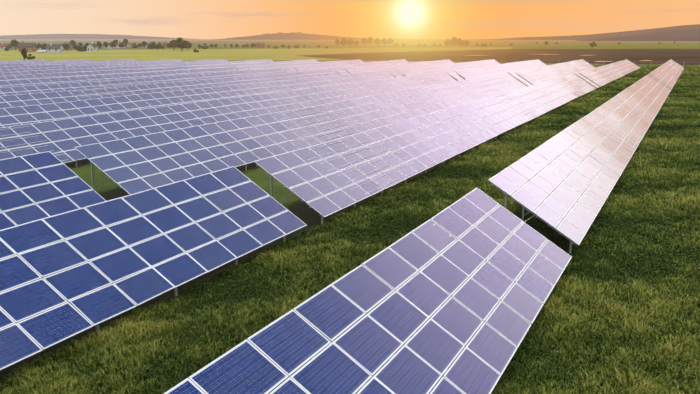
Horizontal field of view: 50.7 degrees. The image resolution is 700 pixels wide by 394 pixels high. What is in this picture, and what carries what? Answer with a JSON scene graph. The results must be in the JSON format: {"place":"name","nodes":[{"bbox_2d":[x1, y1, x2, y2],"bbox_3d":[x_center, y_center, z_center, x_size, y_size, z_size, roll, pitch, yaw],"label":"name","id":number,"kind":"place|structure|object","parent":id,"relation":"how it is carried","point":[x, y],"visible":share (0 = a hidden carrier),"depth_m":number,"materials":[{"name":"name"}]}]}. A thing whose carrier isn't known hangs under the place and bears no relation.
{"place":"outdoors","nodes":[
{"label":"outdoors","id":0,"kind":"place"},
{"bbox_2d":[0,34,187,38],"bbox_3d":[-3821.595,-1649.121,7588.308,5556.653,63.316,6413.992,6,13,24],"label":"hill","id":1,"kind":"structure","parent":0,"point":[70,36],"depth_m":7816.24,"materials":[{"name":"grey"}]},
{"bbox_2d":[212,33,382,39],"bbox_3d":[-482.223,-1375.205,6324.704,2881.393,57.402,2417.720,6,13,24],"label":"hill","id":2,"kind":"structure","parent":0,"point":[289,36],"depth_m":5911.81,"materials":[{"name":"grey"}]},
{"bbox_2d":[0,39,699,393],"bbox_3d":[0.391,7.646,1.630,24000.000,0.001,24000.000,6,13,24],"label":"ground","id":3,"kind":"structure","parent":0,"point":[107,188],"depth_m":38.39,"materials":[{"name":"green plant"}]},
{"bbox_2d":[0,42,10,49],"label":"village house","id":4,"kind":"structure","parent":3,"relation":"on","point":[2,46],"depth_m":518.56,"materials":[{"name":"white tile"}]},
{"bbox_2d":[11,39,18,49],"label":"tree","id":5,"kind":"object","parent":3,"relation":"on","point":[14,42],"visible":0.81,"depth_m":518.72,"materials":[{"name":"green plant"}]},
{"bbox_2d":[0,63,30,66],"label":"solar table","id":6,"kind":"object","parent":3,"relation":"on","point":[22,64],"visible":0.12,"depth_m":154.99,"materials":[{"name":"blue glass"}]},
{"bbox_2d":[0,59,46,63],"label":"solar table","id":7,"kind":"object","parent":3,"relation":"on","point":[13,62],"visible":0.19,"depth_m":181.09,"materials":[{"name":"blue glass"}]},
{"bbox_2d":[21,48,26,59],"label":"tree","id":8,"kind":"object","parent":3,"relation":"on","point":[24,52],"visible":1,"depth_m":273.27,"materials":[{"name":"green plant"}]},
{"bbox_2d":[17,41,36,51],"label":"brick house","id":9,"kind":"structure","parent":3,"relation":"on","point":[29,47],"depth_m":442.78,"materials":[{"name":"brick"}]},
{"bbox_2d":[26,54,34,59],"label":"bush","id":10,"kind":"object","parent":3,"relation":"on","point":[29,57],"visible":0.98,"depth_m":280.85,"materials":[{"name":"green plant"}]},
{"bbox_2d":[0,64,66,68],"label":"solar table","id":11,"kind":"object","parent":3,"relation":"on","point":[32,66],"visible":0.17,"depth_m":146.55,"materials":[{"name":"blue glass"}]},
{"bbox_2d":[36,48,46,52],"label":"house","id":12,"kind":"structure","parent":3,"relation":"on","point":[41,51],"depth_m":405.50,"materials":[{"name":"white"}]},
{"bbox_2d":[0,151,105,229],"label":"solar table","id":13,"kind":"object","parent":3,"relation":"on","point":[51,184],"visible":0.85,"depth_m":32.21,"materials":[{"name":"blue glass"}]},
{"bbox_2d":[0,65,105,72],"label":"solar table","id":14,"kind":"object","parent":3,"relation":"on","point":[49,68],"visible":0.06,"depth_m":137.60,"materials":[{"name":"blue glass"}]},
{"bbox_2d":[15,60,91,64],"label":"solar table","id":15,"kind":"object","parent":3,"relation":"on","point":[32,62],"visible":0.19,"depth_m":175.18,"materials":[{"name":"blue glass"}]},
{"bbox_2d":[45,43,64,52],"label":"house","id":16,"kind":"structure","parent":3,"relation":"on","point":[54,48],"depth_m":425.53,"materials":[{"name":"paint"}]},
{"bbox_2d":[63,42,73,49],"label":"village house","id":17,"kind":"structure","parent":3,"relation":"on","point":[71,45],"depth_m":507.34,"materials":[{"name":"brick"}]},
{"bbox_2d":[0,66,146,75],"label":"solar table","id":18,"kind":"object","parent":3,"relation":"on","point":[67,70],"visible":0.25,"depth_m":128.41,"materials":[{"name":"blue glass"}]},
{"bbox_2d":[76,43,86,51],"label":"tree","id":19,"kind":"object","parent":3,"relation":"on","point":[80,48],"visible":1,"depth_m":453.39,"materials":[{"name":"green plant"}]},
{"bbox_2d":[86,42,98,51],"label":"white house","id":20,"kind":"structure","parent":3,"relation":"on","point":[92,47],"depth_m":443.06,"materials":[{"name":"paint"}]},
{"bbox_2d":[49,59,136,65],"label":"solar table","id":21,"kind":"object","parent":3,"relation":"on","point":[67,63],"visible":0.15,"depth_m":173.05,"materials":[{"name":"blue glass"}]},
{"bbox_2d":[0,66,188,80],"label":"solar table","id":22,"kind":"object","parent":3,"relation":"on","point":[47,75],"visible":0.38,"depth_m":117.85,"materials":[{"name":"blue glass"}]},
{"bbox_2d":[0,67,235,87],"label":"solar table","id":23,"kind":"object","parent":3,"relation":"on","point":[15,83],"visible":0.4,"depth_m":107.50,"materials":[{"name":"blue glass"}]},
{"bbox_2d":[84,60,181,66],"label":"solar table","id":24,"kind":"object","parent":3,"relation":"on","point":[118,63],"visible":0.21,"depth_m":170.59,"materials":[{"name":"blue glass"}]},
{"bbox_2d":[0,68,284,95],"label":"solar table","id":25,"kind":"object","parent":3,"relation":"on","point":[16,90],"visible":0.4,"depth_m":96.74,"materials":[{"name":"blue glass"}]},
{"bbox_2d":[0,166,306,370],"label":"solar table","id":26,"kind":"object","parent":3,"relation":"on","point":[97,251],"visible":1,"depth_m":22.19,"materials":[{"name":"blue glass"}]},
{"bbox_2d":[153,44,160,48],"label":"tree","id":27,"kind":"object","parent":3,"relation":"on","point":[157,46],"visible":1,"depth_m":547.38,"materials":[{"name":"green plant"}]},
{"bbox_2d":[0,69,337,107],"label":"solar table","id":28,"kind":"object","parent":3,"relation":"on","point":[8,101],"visible":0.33,"depth_m":84.41,"materials":[{"name":"blue glass"}]},
{"bbox_2d":[168,40,175,49],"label":"tree","id":29,"kind":"object","parent":3,"relation":"on","point":[171,43],"visible":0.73,"depth_m":495.43,"materials":[{"name":"green plant"}]},
{"bbox_2d":[121,59,226,68],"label":"solar table","id":30,"kind":"object","parent":3,"relation":"on","point":[159,64],"visible":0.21,"depth_m":167.41,"materials":[{"name":"blue glass"}]},
{"bbox_2d":[173,37,189,50],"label":"tree","id":31,"kind":"object","parent":3,"relation":"on","point":[180,43],"visible":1,"depth_m":473.72,"materials":[{"name":"green plant"}]},
{"bbox_2d":[189,66,202,68],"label":"solar panel","id":32,"kind":"object","parent":3,"relation":"on","point":[195,67],"visible":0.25,"depth_m":143.67,"materials":[{"name":"blue glass"}]},
{"bbox_2d":[0,70,393,127],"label":"solar table","id":33,"kind":"object","parent":3,"relation":"on","point":[19,115],"visible":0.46,"depth_m":71.14,"materials":[{"name":"blue glass"}]},
{"bbox_2d":[161,59,273,68],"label":"solar table","id":34,"kind":"object","parent":3,"relation":"on","point":[187,65],"visible":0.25,"depth_m":165.59,"materials":[{"name":"glass"}]},
{"bbox_2d":[0,71,456,166],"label":"solar table","id":35,"kind":"object","parent":3,"relation":"on","point":[61,139],"visible":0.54,"depth_m":56.51,"materials":[{"name":"blue glass"}]},
{"bbox_2d":[234,66,247,70],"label":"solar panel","id":36,"kind":"object","parent":3,"relation":"on","point":[240,68],"visible":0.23,"depth_m":139.42,"materials":[{"name":"blue glass"}]},
{"bbox_2d":[0,47,510,60],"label":"field crop","id":37,"kind":"object","parent":3,"relation":"on","point":[189,54],"visible":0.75,"depth_m":396.83,"materials":[{"name":"green plant"}]},
{"bbox_2d":[255,42,264,47],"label":"house","id":38,"kind":"structure","parent":3,"relation":"on","point":[260,45],"depth_m":611.66,"materials":[{"name":"brick"}]},
{"bbox_2d":[202,59,318,70],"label":"solar table","id":39,"kind":"object","parent":3,"relation":"on","point":[256,64],"visible":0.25,"depth_m":162.78,"materials":[{"name":"glass"}]},
{"bbox_2d":[282,67,296,72],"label":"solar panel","id":40,"kind":"object","parent":3,"relation":"on","point":[288,69],"visible":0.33,"depth_m":135.14,"materials":[{"name":"glass"}]},
{"bbox_2d":[74,72,526,194],"bbox_3d":[7.075,-9.460,75.738,3.499,2.983,90.160,6,13,24],"label":"solar table","id":41,"kind":"object","parent":3,"relation":"on","point":[133,165],"visible":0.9,"depth_m":48.18,"materials":[{"name":"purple glass"}]},
{"bbox_2d":[246,59,362,72],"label":"solar table","id":42,"kind":"object","parent":3,"relation":"on","point":[292,65],"visible":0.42,"depth_m":158.96,"materials":[{"name":"purple glass"}]},
{"bbox_2d":[333,68,348,74],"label":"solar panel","id":43,"kind":"object","parent":3,"relation":"on","point":[340,71],"visible":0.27,"depth_m":130.89,"materials":[{"name":"purple glass"}]},
{"bbox_2d":[294,59,408,74],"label":"solar table","id":44,"kind":"object","parent":3,"relation":"on","point":[319,67],"visible":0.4,"depth_m":155.96,"materials":[{"name":"glass"}]},
{"bbox_2d":[164,188,571,393],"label":"solar table","id":45,"kind":"object","parent":3,"relation":"on","point":[353,359],"visible":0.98,"depth_m":16.50,"materials":[{"name":"blue glass"}]},
{"bbox_2d":[387,69,402,76],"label":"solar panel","id":46,"kind":"object","parent":3,"relation":"on","point":[395,73],"visible":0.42,"depth_m":126.48,"materials":[{"name":"purple glass"}]},
{"bbox_2d":[344,59,453,76],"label":"solar table","id":47,"kind":"object","parent":3,"relation":"on","point":[385,67],"visible":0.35,"depth_m":152.45,"materials":[{"name":"purple glass"}]},
{"bbox_2d":[254,74,595,223],"bbox_3d":[16.414,-8.553,71.485,3.504,2.992,90.160,6,13,24],"label":"solar table","id":48,"kind":"object","parent":3,"relation":"on","point":[322,179],"visible":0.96,"depth_m":42.76,"materials":[{"name":"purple glass"}]},
{"bbox_2d":[396,59,499,75],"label":"solar table","id":49,"kind":"object","parent":3,"relation":"on","point":[429,69],"visible":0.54,"depth_m":150.15,"materials":[{"name":"purple glass"}]},
{"bbox_2d":[445,70,464,80],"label":"solar panel","id":50,"kind":"object","parent":3,"relation":"on","point":[454,75],"visible":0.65,"depth_m":122.20,"materials":[{"name":"purple glass"}]},
{"bbox_2d":[294,57,683,67],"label":"fence","id":51,"kind":"object","parent":3,"relation":"on","point":[474,60],"visible":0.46,"depth_m":213.44,"materials":[{"name":"grey metal"}]},
{"bbox_2d":[297,49,699,64],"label":"ploughed field","id":52,"kind":"structure","parent":3,"relation":"on","point":[678,56],"depth_m":349.71,"materials":[{"name":"soil"}]},
{"bbox_2d":[453,59,545,78],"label":"solar table","id":53,"kind":"object","parent":3,"relation":"on","point":[469,73],"visible":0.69,"depth_m":147.49,"materials":[{"name":"purple glass"}]},
{"bbox_2d":[508,72,531,85],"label":"solar panel","id":54,"kind":"object","parent":3,"relation":"on","point":[519,78],"visible":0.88,"depth_m":117.47,"materials":[{"name":"purple glass"}]},
{"bbox_2d":[514,59,594,84],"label":"solar table","id":55,"kind":"object","parent":3,"relation":"on","point":[536,75],"visible":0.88,"depth_m":143.27,"materials":[{"name":"purple glass"}]},
{"bbox_2d":[488,75,670,253],"bbox_3d":[25.748,-7.636,67.236,3.492,2.980,90.160,6,13,24],"label":"solar table","id":56,"kind":"object","parent":3,"relation":"on","point":[583,160],"visible":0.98,"depth_m":36.88,"materials":[{"name":"purple glass"}]},
{"bbox_2d":[575,73,598,87],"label":"solar panel","id":57,"kind":"object","parent":3,"relation":"on","point":[587,80],"visible":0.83,"depth_m":113.14,"materials":[{"name":"glass"}]},
{"bbox_2d":[579,59,639,86],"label":"solar table","id":58,"kind":"object","parent":3,"relation":"on","point":[600,76],"visible":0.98,"depth_m":139.46,"materials":[{"name":"glass"}]},
{"bbox_2d":[647,74,671,89],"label":"solar panel","id":59,"kind":"object","parent":3,"relation":"on","point":[656,79],"visible":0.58,"depth_m":109.04,"materials":[{"name":"glass"}]},
{"bbox_2d":[649,59,683,87],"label":"solar table","id":60,"kind":"object","parent":3,"relation":"on","point":[669,72],"visible":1,"depth_m":136.28,"materials":[{"name":"glass"}]},
{"bbox_2d":[0,0,699,38],"label":"sky","id":61,"kind":"structure","parent":0,"point":[190,19],"materials":[{"name":"orange"}]},
{"bbox_2d":[155,45,699,48],"bbox_3d":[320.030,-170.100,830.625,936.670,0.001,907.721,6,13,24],"label":"field","id":62,"kind":"structure","parent":0,"point":[544,46],"depth_m":750.50,"materials":[{"name":"green plant"}]},
{"bbox_2d":[340,38,346,46],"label":"tree","id":63,"kind":"object","parent":62,"relation":"on","point":[343,41],"visible":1,"depth_m":739.23,"materials":[{"name":"green plant"}]},
{"bbox_2d":[347,39,353,46],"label":"tree","id":64,"kind":"object","parent":62,"relation":"on","point":[350,41],"visible":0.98,"depth_m":739.34,"materials":[{"name":"green plant"}]},
{"bbox_2d":[361,38,367,45],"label":"tree","id":65,"kind":"object","parent":62,"relation":"on","point":[364,40],"visible":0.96,"depth_m":793.14,"materials":[{"name":"green plant"}]},
{"bbox_2d":[368,37,372,45],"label":"tree","id":66,"kind":"object","parent":62,"relation":"on","point":[370,40],"visible":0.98,"depth_m":794.49,"materials":[{"name":"green plant"}]},
{"bbox_2d":[373,38,380,45],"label":"tree","id":67,"kind":"object","parent":62,"relation":"on","point":[377,41],"visible":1,"depth_m":794.28,"materials":[{"name":"green plant"}]},
{"bbox_2d":[380,38,386,45],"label":"tree","id":68,"kind":"object","parent":62,"relation":"on","point":[384,41],"visible":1,"depth_m":794.74,"materials":[{"name":"green plant"}]},
{"bbox_2d":[387,38,393,45],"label":"tree","id":69,"kind":"object","parent":62,"relation":"on","point":[390,41],"visible":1,"depth_m":794.96,"materials":[{"name":"green plant"}]},
{"bbox_2d":[444,39,450,46],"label":"tree","id":70,"kind":"object","parent":62,"relation":"on","point":[447,42],"visible":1,"depth_m":692.85,"materials":[{"name":"green plant"}]},
{"bbox_2d":[450,37,458,46],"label":"tree","id":71,"kind":"object","parent":62,"relation":"on","point":[454,41],"visible":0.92,"depth_m":692.91,"materials":[{"name":"green plant"}]},
{"bbox_2d":[456,38,464,46],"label":"tree","id":72,"kind":"object","parent":62,"relation":"on","point":[460,42],"visible":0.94,"depth_m":692.95,"materials":[{"name":"green plant"}]},
{"bbox_2d":[482,24,699,39],"bbox_3d":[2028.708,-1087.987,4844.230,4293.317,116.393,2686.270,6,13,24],"label":"hill","id":73,"kind":"structure","parent":0,"point":[628,33],"depth_m":4529.36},
{"bbox_2d":[574,29,699,40],"bbox_3d":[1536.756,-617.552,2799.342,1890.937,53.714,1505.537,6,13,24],"label":"hill","id":74,"kind":"structure","parent":0,"point":[687,35],"depth_m":2603.71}
]}

